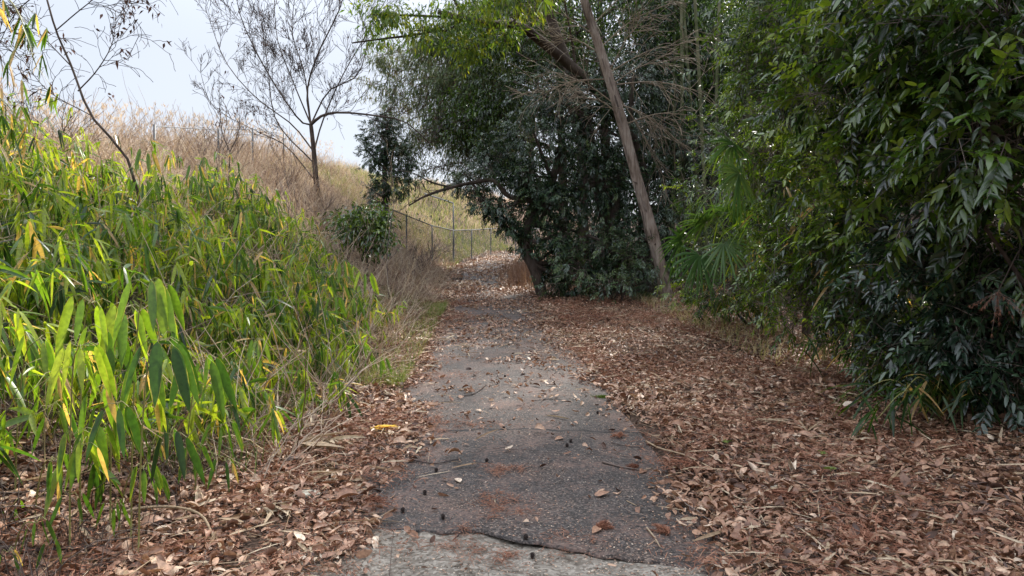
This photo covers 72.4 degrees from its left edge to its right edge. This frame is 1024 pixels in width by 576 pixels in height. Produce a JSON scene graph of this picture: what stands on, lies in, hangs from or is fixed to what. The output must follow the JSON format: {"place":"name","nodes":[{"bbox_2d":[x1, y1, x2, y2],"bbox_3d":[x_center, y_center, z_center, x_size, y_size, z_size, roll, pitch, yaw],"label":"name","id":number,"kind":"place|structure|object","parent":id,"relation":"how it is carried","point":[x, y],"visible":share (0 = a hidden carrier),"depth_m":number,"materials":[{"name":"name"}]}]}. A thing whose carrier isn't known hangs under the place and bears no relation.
{"place":"outdoors","nodes":[
{"label":"outdoors","id":0,"kind":"place"},
{"bbox_2d":[0,64,342,173],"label":"plume grass","id":1,"kind":"structure","parent":0,"point":[152,122],"depth_m":17.23,"materials":[{"name":"beige plant"}]},
{"bbox_2d":[0,0,745,215],"label":"sky","id":2,"kind":"structure","parent":0,"point":[168,86],"materials":[{"name":"white"}]},
{"bbox_2d":[0,2,1023,575],"bbox_3d":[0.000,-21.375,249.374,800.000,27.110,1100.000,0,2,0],"label":"ground","id":3,"kind":"structure","parent":0,"point":[654,428],"depth_m":5.52,"materials":[{"name":"brown plant"}]},
{"bbox_2d":[0,87,42,164],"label":"overhanging bamboo","id":4,"kind":"object","parent":3,"relation":"on","point":[22,110],"visible":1,"depth_m":5.95,"materials":[{"name":"plant"}]},
{"bbox_2d":[0,0,50,104],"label":"overhanging bamboo","id":5,"kind":"object","parent":3,"relation":"on","point":[24,32],"visible":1,"depth_m":5.11,"materials":[{"name":"plant"}]},
{"bbox_2d":[0,517,61,573],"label":"bamboo plant","id":6,"kind":"object","parent":3,"relation":"on","point":[52,533],"visible":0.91,"depth_m":3.15,"materials":[{"name":"green plant"}]},
{"bbox_2d":[10,332,77,491],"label":"bamboo plant","id":7,"kind":"object","parent":3,"relation":"on","point":[47,355],"visible":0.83,"depth_m":3.78,"materials":[{"name":"green plant"}]},
{"bbox_2d":[0,453,94,530],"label":"bamboo plant","id":8,"kind":"object","parent":3,"relation":"on","point":[49,481],"visible":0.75,"depth_m":3.48,"materials":[{"name":"green plant"}]},
{"bbox_2d":[17,80,113,168],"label":"leafless bush","id":9,"kind":"object","parent":3,"relation":"on","point":[67,124],"visible":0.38,"depth_m":11.39,"materials":[{"name":"brown plant"}]},
{"bbox_2d":[45,339,116,553],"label":"bamboo plant","id":10,"kind":"object","parent":3,"relation":"on","point":[104,367],"visible":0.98,"depth_m":3.30,"materials":[{"name":"green plant"}]},
{"bbox_2d":[55,295,119,531],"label":"bamboo plant","id":11,"kind":"object","parent":3,"relation":"on","point":[100,322],"visible":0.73,"depth_m":3.49,"materials":[{"name":"green plant"}]},
{"bbox_2d":[0,0,177,221],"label":"leaning sapling","id":12,"kind":"object","parent":3,"relation":"on","point":[20,8],"visible":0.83,"depth_m":8.90,"materials":[{"name":"brown plant"}]},
{"bbox_2d":[88,302,165,525],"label":"bamboo plant","id":13,"kind":"object","parent":3,"relation":"on","point":[122,335],"visible":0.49,"depth_m":3.61,"materials":[{"name":"green plant"}]},
{"bbox_2d":[96,462,169,538],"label":"bamboo plant","id":14,"kind":"object","parent":3,"relation":"on","point":[160,483],"visible":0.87,"depth_m":3.64,"materials":[{"name":"green plant"}]},
{"bbox_2d":[129,148,160,226],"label":"bamboo plant","id":15,"kind":"object","parent":3,"relation":"on","point":[149,185],"visible":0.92,"depth_m":8.50,"materials":[{"name":"green plant"}]},
{"bbox_2d":[86,331,204,560],"bbox_3d":[-1.733,0.788,3.391,0.554,1.170,0.348,1,2,23],"label":"bamboo plant","id":16,"kind":"object","parent":3,"relation":"on","point":[185,374],"visible":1,"depth_m":3.37,"materials":[{"name":"green plant"}]},
{"bbox_2d":[74,278,235,536],"bbox_3d":[-1.790,0.655,3.538,0.742,1.420,0.415,0,2,0],"label":"bamboo plant","id":17,"kind":"object","parent":3,"relation":"on","point":[163,302],"visible":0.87,"depth_m":3.48,"materials":[{"name":"green plant"}]},
{"bbox_2d":[0,156,360,575],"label":"dead undergrowth","id":18,"kind":"object","parent":3,"relation":"on","point":[8,403],"visible":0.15,"depth_m":4.19,"materials":[{"name":"brown plant"}]},
{"bbox_2d":[147,353,228,481],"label":"bamboo plant","id":19,"kind":"object","parent":3,"relation":"on","point":[198,366],"visible":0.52,"depth_m":4.34,"materials":[{"name":"green plant"}]},
{"bbox_2d":[165,164,213,234],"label":"bamboo plant","id":20,"kind":"object","parent":3,"relation":"on","point":[203,178],"visible":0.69,"depth_m":9.45,"materials":[{"name":"green plant"}]},
{"bbox_2d":[0,168,400,484],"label":"undergrowth","id":21,"kind":"object","parent":3,"relation":"on","point":[171,437],"visible":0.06,"depth_m":5.09,"materials":[{"name":"green plant"}]},
{"bbox_2d":[0,93,407,521],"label":"bamboo grass","id":22,"kind":"structure","parent":3,"relation":"on","point":[27,239],"depth_m":7.01,"materials":[{"name":"green plant"}]},
{"bbox_2d":[178,419,243,499],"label":"bamboo plant","id":23,"kind":"object","parent":3,"relation":"on","point":[238,438],"visible":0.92,"depth_m":4.11,"materials":[{"name":"green plant"}]},
{"bbox_2d":[182,86,251,170],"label":"leafless bush","id":24,"kind":"object","parent":3,"relation":"on","point":[220,145],"visible":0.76,"depth_m":16.85,"materials":[{"name":"brown plant"}]},
{"bbox_2d":[153,124,284,167],"bbox_3d":[-7.593,-3.632,19.273,0.139,3.313,11.306,0,2,-6],"label":"wire fence","id":25,"kind":"object","parent":3,"relation":"on","point":[154,131],"visible":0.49,"depth_m":17.86,"materials":[{"name":"metal"}]},
{"bbox_2d":[213,71,249,196],"bbox_3d":[-6.178,-3.321,15.433,0.812,2.990,0.708,0,2,0],"label":"sapling","id":26,"kind":"object","parent":3,"relation":"on","point":[219,113],"visible":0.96,"depth_m":15.37,"materials":[{"name":"brown plant"}]},
{"bbox_2d":[224,209,259,303],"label":"bamboo plant","id":27,"kind":"object","parent":3,"relation":"on","point":[252,218],"visible":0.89,"depth_m":8.24,"materials":[{"name":"green plant"}]},
{"bbox_2d":[227,338,270,384],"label":"bamboo plant","id":28,"kind":"object","parent":3,"relation":"on","point":[244,369],"visible":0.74,"depth_m":6.19,"materials":[{"name":"green plant"}]},
{"bbox_2d":[227,162,318,263],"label":"leafless bush","id":29,"kind":"object","parent":3,"relation":"on","point":[283,201],"visible":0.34,"depth_m":12.90,"materials":[{"name":"brown plant"}]},
{"bbox_2d":[261,501,293,518],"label":"withered bamboo leaves","id":30,"kind":"object","parent":3,"relation":"on","point":[273,510],"visible":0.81,"depth_m":4.03,"materials":[{"name":"plant"}]},
{"bbox_2d":[255,122,312,201],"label":"leafless bush","id":31,"kind":"object","parent":3,"relation":"on","point":[286,162],"visible":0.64,"depth_m":19.83,"materials":[{"name":"brown plant"}]},
{"bbox_2d":[278,353,310,387],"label":"bamboo plant","id":32,"kind":"object","parent":3,"relation":"on","point":[294,367],"visible":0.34,"depth_m":7.16,"materials":[{"name":"green plant"}]},
{"bbox_2d":[0,58,590,484],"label":"dry grass","id":33,"kind":"structure","parent":3,"relation":"on","point":[306,194],"depth_m":13.96,"materials":[{"name":"beige plant"}]},
{"bbox_2d":[178,0,459,199],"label":"bare tree","id":34,"kind":"object","parent":3,"relation":"on","point":[282,93],"visible":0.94,"depth_m":22.74,"materials":[{"name":"brown plant"}]},
{"bbox_2d":[299,432,349,451],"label":"withered bamboo leaves","id":35,"kind":"object","parent":3,"relation":"on","point":[320,443],"visible":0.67,"depth_m":5.30,"materials":[{"name":"plant"}]},
{"bbox_2d":[305,462,344,479],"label":"withered bamboo leaves","id":36,"kind":"object","parent":3,"relation":"on","point":[325,472],"visible":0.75,"depth_m":4.70,"materials":[{"name":"plant"}]},
{"bbox_2d":[319,296,345,347],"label":"bamboo plant","id":37,"kind":"object","parent":3,"relation":"on","point":[341,304],"visible":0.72,"depth_m":8.60,"materials":[{"name":"green plant"}]},
{"bbox_2d":[320,260,353,307],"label":"bamboo plant","id":38,"kind":"object","parent":3,"relation":"on","point":[347,267],"visible":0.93,"depth_m":9.53,"materials":[{"name":"green plant"}]},
{"bbox_2d":[316,435,366,452],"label":"withered bamboo leaves","id":39,"kind":"object","parent":3,"relation":"on","point":[331,440],"visible":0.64,"depth_m":5.45,"materials":[{"name":"plant"}]},
{"bbox_2d":[311,183,410,259],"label":"leafless bush","id":40,"kind":"object","parent":3,"relation":"on","point":[345,213],"visible":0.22,"depth_m":16.96,"materials":[{"name":"brown plant"}]},
{"bbox_2d":[345,271,378,342],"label":"bamboo plant","id":41,"kind":"object","parent":3,"relation":"on","point":[373,283],"visible":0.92,"depth_m":9.23,"materials":[{"name":"green plant"}]},
{"bbox_2d":[317,198,407,282],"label":"glossy shrub","id":42,"kind":"object","parent":3,"relation":"on","point":[379,227],"visible":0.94,"depth_m":14.82,"materials":[{"name":"green plant"}]},
{"bbox_2d":[365,354,391,377],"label":"bamboo plant","id":43,"kind":"object","parent":3,"relation":"on","point":[382,365],"visible":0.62,"depth_m":7.92,"materials":[{"name":"green plant"}]},
{"bbox_2d":[353,110,419,243],"bbox_3d":[-4.289,-3.662,23.971,2.353,4.848,1.988,0,2,0],"label":"round evergreen","id":44,"kind":"object","parent":3,"relation":"on","point":[379,157],"visible":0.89,"depth_m":23.68,"materials":[{"name":"green plant"}]},
{"bbox_2d":[359,149,423,299],"bbox_3d":[-2.522,-1.315,14.544,1.376,3.510,0.519,0,2,0],"label":"sapling","id":45,"kind":"object","parent":3,"relation":"on","point":[386,259],"visible":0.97,"depth_m":14.57,"materials":[{"name":"brown plant"}]},
{"bbox_2d":[410,235,463,271],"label":"leafless bush","id":46,"kind":"object","parent":3,"relation":"on","point":[426,254],"visible":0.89,"depth_m":21.98,"materials":[{"name":"brown plant"}]},
{"bbox_2d":[344,9,568,240],"bbox_3d":[-1.993,-6.776,24.461,8.211,13.311,3.650,0,2,0],"label":"conifer","id":47,"kind":"object","parent":3,"relation":"on","point":[445,77],"visible":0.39,"depth_m":24.46,"materials":[{"name":"green plant"}]},
{"bbox_2d":[365,0,579,237],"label":"conifer","id":48,"kind":"object","parent":3,"relation":"on","point":[404,113],"visible":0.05,"depth_m":28.06,"materials":[{"name":"green plant"}]},
{"bbox_2d":[382,206,589,263],"bbox_3d":[0.923,-2.500,38.374,2.516,2.730,34.315,1,2,21],"label":"chain link fence","id":49,"kind":"object","parent":3,"relation":"on","point":[432,239],"visible":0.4,"depth_m":29.58,"materials":[{"name":"metal"}]},
{"bbox_2d":[339,0,650,276],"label":"bright leaved tree","id":50,"kind":"object","parent":3,"relation":"on","point":[386,17],"visible":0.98,"depth_m":15.47,"materials":[{"name":"green plant"}]},
{"bbox_2d":[537,0,554,16],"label":"leaf sprig","id":51,"kind":"object","parent":50,"relation":"attached to","point":[544,3],"visible":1,"depth_m":6.41,"materials":[{"name":"green plant"}]},
{"bbox_2d":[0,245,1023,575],"bbox_3d":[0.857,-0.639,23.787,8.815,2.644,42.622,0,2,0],"label":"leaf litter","id":52,"kind":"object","parent":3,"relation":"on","point":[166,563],"visible":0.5,"depth_m":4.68,"materials":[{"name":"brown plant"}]},
{"bbox_2d":[0,541,121,552],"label":"fallen branch","id":53,"kind":"object","parent":52,"relation":"on","point":[63,548],"visible":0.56,"depth_m":3.44,"materials":[{"name":"brown wood"}]},
{"bbox_2d":[91,505,214,539],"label":"fallen branch","id":54,"kind":"object","parent":52,"relation":"on","point":[181,508],"visible":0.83,"depth_m":3.92,"materials":[{"name":"wood"},{"name":"bark"}]},
{"bbox_2d":[408,0,618,273],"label":"conifer","id":55,"kind":"object","parent":3,"relation":"on","point":[437,58],"visible":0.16,"depth_m":23.73,"materials":[{"name":"green plant"}]},
{"bbox_2d":[385,110,649,297],"bbox_3d":[0.160,-2.008,18.360,6.987,5.162,3.000,0,2,0],"label":"camellia tree","id":56,"kind":"object","parent":3,"relation":"on","point":[540,200],"visible":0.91,"depth_m":17.96,"materials":[{"name":"green plant"}]},
{"bbox_2d":[495,255,549,294],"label":"dead weeds","id":57,"kind":"object","parent":3,"relation":"on","point":[521,272],"visible":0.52,"depth_m":22.15,"materials":[{"name":"brown plant"}]},
{"bbox_2d":[269,159,826,390],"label":"green grass","id":58,"kind":"structure","parent":3,"relation":"on","point":[444,304],"depth_m":15.25,"materials":[{"name":"plant"}]},
{"bbox_2d":[528,0,625,287],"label":"cedar tree","id":59,"kind":"object","parent":3,"relation":"on","point":[560,46],"visible":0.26,"depth_m":19.44,"materials":[{"name":"brown plant"}]},
{"bbox_2d":[413,0,775,281],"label":"evergreen tree","id":60,"kind":"object","parent":3,"relation":"on","point":[485,116],"visible":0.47,"depth_m":21.62,"materials":[{"name":"green plant"}]},
{"bbox_2d":[494,0,721,298],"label":"cedar tree","id":61,"kind":"object","parent":3,"relation":"on","point":[650,229],"visible":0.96,"depth_m":16.55,"materials":[{"name":"plant"}]},
{"bbox_2d":[535,221,684,303],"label":"broadleaf shrub","id":62,"kind":"object","parent":3,"relation":"on","point":[623,248],"visible":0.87,"depth_m":16.96,"materials":[{"name":"green plant"}]},
{"bbox_2d":[490,30,742,296],"bbox_3d":[2.926,-3.238,18.568,7.015,7.488,3.392,0,2,0],"label":"evergreen tree","id":63,"kind":"object","parent":3,"relation":"on","point":[599,115],"visible":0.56,"depth_m":18.37,"materials":[{"name":"green plant"}]},
{"bbox_2d":[510,0,724,250],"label":"evergreen tree","id":64,"kind":"object","parent":3,"relation":"on","point":[574,147],"visible":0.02,"depth_m":33.42,"materials":[{"name":"green plant"}]},
{"bbox_2d":[561,0,746,242],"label":"evergreen tree","id":65,"kind":"object","parent":3,"relation":"on","point":[669,207],"visible":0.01,"depth_m":37.54,"materials":[{"name":"green plant"}]},
{"bbox_2d":[500,0,845,264],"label":"evergreen tree","id":66,"kind":"object","parent":3,"relation":"on","point":[641,146],"visible":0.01,"depth_m":24.90,"materials":[{"name":"green plant"}]},
{"bbox_2d":[634,0,714,252],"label":"bamboo culm","id":67,"kind":"object","parent":3,"relation":"on","point":[687,61],"visible":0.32,"depth_m":20.42,"materials":[{"name":"green plant"}]},
{"bbox_2d":[639,0,716,269],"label":"bamboo culm","id":68,"kind":"object","parent":3,"relation":"on","point":[681,47],"visible":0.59,"depth_m":19.28,"materials":[{"name":"green plant"}]},
{"bbox_2d":[659,455,696,472],"bbox_3d":[1.183,1.239,4.952,0.278,0.113,0.230,0,2,0],"label":"cedar spray","id":69,"kind":"object","parent":3,"relation":"on","point":[679,461],"visible":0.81,"depth_m":4.94,"materials":[{"name":"brown plant"}]},
{"bbox_2d":[634,0,724,264],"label":"bamboo culm","id":70,"kind":"object","parent":3,"relation":"on","point":[674,106],"visible":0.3,"depth_m":21.52,"materials":[{"name":"green plant"}]},
{"bbox_2d":[597,0,767,231],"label":"evergreen tree","id":71,"kind":"object","parent":3,"relation":"on","point":[693,87],"visible":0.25,"depth_m":22.61,"materials":[{"name":"green plant"}]},
{"bbox_2d":[640,2,732,275],"bbox_3d":[5.514,-7.946,21.164,3.069,15.191,3.004,-2,3,-44],"label":"bamboo culm","id":72,"kind":"object","parent":3,"relation":"on","point":[679,195],"visible":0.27,"depth_m":21.08,"materials":[{"name":"green plant"}]},
{"bbox_2d":[635,0,753,283],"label":"bamboo culm","id":73,"kind":"object","parent":3,"relation":"on","point":[696,18],"visible":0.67,"depth_m":17.41,"materials":[{"name":"green plant"}]},
{"bbox_2d":[665,1,737,243],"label":"bamboo culm","id":74,"kind":"object","parent":3,"relation":"on","point":[695,108],"visible":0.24,"depth_m":22.13,"materials":[{"name":"green plant"}]},
{"bbox_2d":[665,0,746,273],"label":"bamboo culm","id":75,"kind":"object","parent":3,"relation":"on","point":[716,80],"visible":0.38,"depth_m":18.74,"materials":[{"name":"green plant"}]},
{"bbox_2d":[657,196,765,331],"bbox_3d":[3.095,-0.286,10.628,1.941,2.262,1.268,0,2,0],"label":"fan palm","id":76,"kind":"object","parent":3,"relation":"on","point":[695,258],"visible":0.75,"depth_m":10.36,"materials":[{"name":"green plant"}]},
{"bbox_2d":[595,0,845,243],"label":"evergreen tree","id":77,"kind":"object","parent":3,"relation":"on","point":[634,117],"visible":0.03,"depth_m":27.12,"materials":[{"name":"green plant"}]},
{"bbox_2d":[651,89,801,326],"bbox_3d":[3.755,-1.398,12.134,2.324,4.331,4.943,0,2,0],"label":"broadleaf shrub","id":78,"kind":"object","parent":3,"relation":"on","point":[730,302],"visible":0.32,"depth_m":12.05,"materials":[{"name":"green plant"}]},
{"bbox_2d":[688,1,779,267],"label":"bamboo culm","id":79,"kind":"object","parent":3,"relation":"on","point":[747,95],"visible":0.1,"depth_m":18.37,"materials":[{"name":"green plant"}]},
{"bbox_2d":[679,266,792,337],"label":"bamboo plant","id":80,"kind":"object","parent":3,"relation":"on","point":[744,308],"visible":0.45,"depth_m":11.90,"materials":[{"name":"green plant"}]},
{"bbox_2d":[690,154,790,337],"bbox_3d":[3.276,-0.564,9.800,1.397,2.710,2.004,0,2,0],"label":"bamboo plant","id":81,"kind":"object","parent":3,"relation":"on","point":[745,221],"visible":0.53,"depth_m":10.07,"materials":[{"name":"green plant"}]},
{"bbox_2d":[705,131,810,338],"bbox_3d":[3.427,-0.610,9.490,2.344,2.942,0.491,-1,3,-33],"label":"fan palm","id":82,"kind":"object","parent":3,"relation":"on","point":[731,170],"visible":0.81,"depth_m":9.02,"materials":[{"name":"green plant"}]},
{"bbox_2d":[677,0,876,348],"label":"broadleaf shrub","id":83,"kind":"object","parent":3,"relation":"on","point":[752,77],"visible":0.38,"depth_m":9.04,"materials":[{"name":"green plant"}]},
{"bbox_2d":[760,487,802,503],"bbox_3d":[1.659,1.254,4.296,0.260,0.122,0.373,1,2,16],"label":"cedar spray","id":84,"kind":"object","parent":3,"relation":"on","point":[775,493],"visible":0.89,"depth_m":4.26,"materials":[{"name":"brown plant"}]},
{"bbox_2d":[693,0,883,278],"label":"evergreen tree","id":85,"kind":"object","parent":3,"relation":"on","point":[757,126],"visible":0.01,"depth_m":17.98,"materials":[{"name":"green plant"}]},
{"bbox_2d":[759,146,872,362],"bbox_3d":[3.749,-0.387,8.439,1.155,2.688,1.502,0,2,0],"label":"bamboo plant","id":86,"kind":"object","parent":3,"relation":"on","point":[784,209],"visible":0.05,"depth_m":8.63,"materials":[{"name":"green plant"}]},
{"bbox_2d":[740,51,911,264],"bbox_3d":[3.797,-0.959,8.098,1.134,3.802,2.528,-1,2,-25],"label":"bamboo plant","id":87,"kind":"object","parent":3,"relation":"on","point":[785,143],"visible":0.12,"depth_m":8.53,"materials":[{"name":"green plant"}]},
{"bbox_2d":[794,302,898,400],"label":"bamboo plant","id":88,"kind":"object","parent":3,"relation":"on","point":[815,352],"visible":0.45,"depth_m":7.55,"materials":[{"name":"green plant"}]},
{"bbox_2d":[729,201,977,408],"bbox_3d":[3.847,0.080,8.055,2.079,2.339,4.044,-1,2,-17],"label":"broadleaf shrub","id":89,"kind":"object","parent":3,"relation":"on","point":[806,285],"visible":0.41,"depth_m":7.85,"materials":[{"name":"green plant"}]},
{"bbox_2d":[771,214,937,336],"bbox_3d":[3.728,0.041,7.308,1.018,1.949,2.053,-1,2,-20],"label":"bamboo plant","id":90,"kind":"object","parent":3,"relation":"on","point":[828,282],"visible":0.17,"depth_m":7.51,"materials":[{"name":"green plant"}]},
{"bbox_2d":[828,515,880,541],"bbox_3d":[1.819,1.283,3.719,0.280,0.129,0.281,1,2,17],"label":"cedar spray","id":91,"kind":"object","parent":3,"relation":"on","point":[866,534],"visible":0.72,"depth_m":3.66,"materials":[{"name":"brown plant"}]},
{"bbox_2d":[739,0,1019,389],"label":"broadleaf shrub","id":92,"kind":"object","parent":3,"relation":"on","point":[852,147],"visible":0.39,"depth_m":7.17,"materials":[{"name":"green plant"}]},
{"bbox_2d":[859,469,899,489],"bbox_3d":[2.419,1.252,4.511,0.321,0.107,0.255,0,2,0],"label":"cedar spray","id":93,"kind":"object","parent":3,"relation":"on","point":[883,476],"visible":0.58,"depth_m":4.55,"materials":[{"name":"brown plant"}]},
{"bbox_2d":[775,0,1023,354],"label":"broadleaf shrub","id":94,"kind":"object","parent":3,"relation":"on","point":[965,136],"visible":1,"depth_m":5.26,"materials":[{"name":"green plant"}]},
{"bbox_2d":[969,245,1023,334],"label":"hanging spray","id":95,"kind":"object","parent":94,"relation":"hanging from","point":[998,293],"visible":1,"depth_m":5.30,"materials":[{"name":"twig bark"},{"name":"leaf"}]},
{"bbox_2d":[818,368,1006,445],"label":"bamboo plant","id":96,"kind":"object","parent":3,"relation":"on","point":[918,393],"visible":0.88,"depth_m":5.79,"materials":[{"name":"green plant"}]},
{"bbox_2d":[818,185,1023,441],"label":"broadleaf shrub","id":97,"kind":"object","parent":3,"relation":"on","point":[954,348],"visible":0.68,"depth_m":5.86,"materials":[{"name":"green plant"}]},
{"bbox_2d":[280,527,751,575],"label":"pavement","id":98,"kind":"structure","parent":0,"point":[580,566],"depth_m":3.52,"materials":[{"name":"concrete"}]},
{"bbox_2d":[305,300,744,575],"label":"leaf crumbs","id":99,"kind":"object","parent":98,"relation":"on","point":[533,499],"visible":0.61,"depth_m":3.97,"materials":[{"name":"brown plant"}]},
{"bbox_2d":[335,252,745,575],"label":"path","id":100,"kind":"structure","parent":0,"point":[577,470],"depth_m":5.03,"materials":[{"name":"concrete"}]},
{"bbox_2d":[365,493,389,507],"bbox_3d":[-0.819,1.288,4.244,0.180,0.074,0.185,0,2,0],"label":"cedar spray","id":101,"kind":"object","parent":100,"relation":"on","point":[378,499],"visible":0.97,"depth_m":4.23,"materials":[{"name":"brown plant"}]},
{"bbox_2d":[596,519,614,528],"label":"dry leaf","id":102,"kind":"object","parent":100,"relation":"on","point":[603,524],"visible":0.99,"depth_m":3.89,"materials":[{"name":"brown plant"}]},
{"bbox_2d":[649,523,670,535],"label":"dry leaf","id":103,"kind":"object","parent":100,"relation":"on","point":[665,529],"visible":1,"depth_m":3.85,"materials":[{"name":"brown plant"}]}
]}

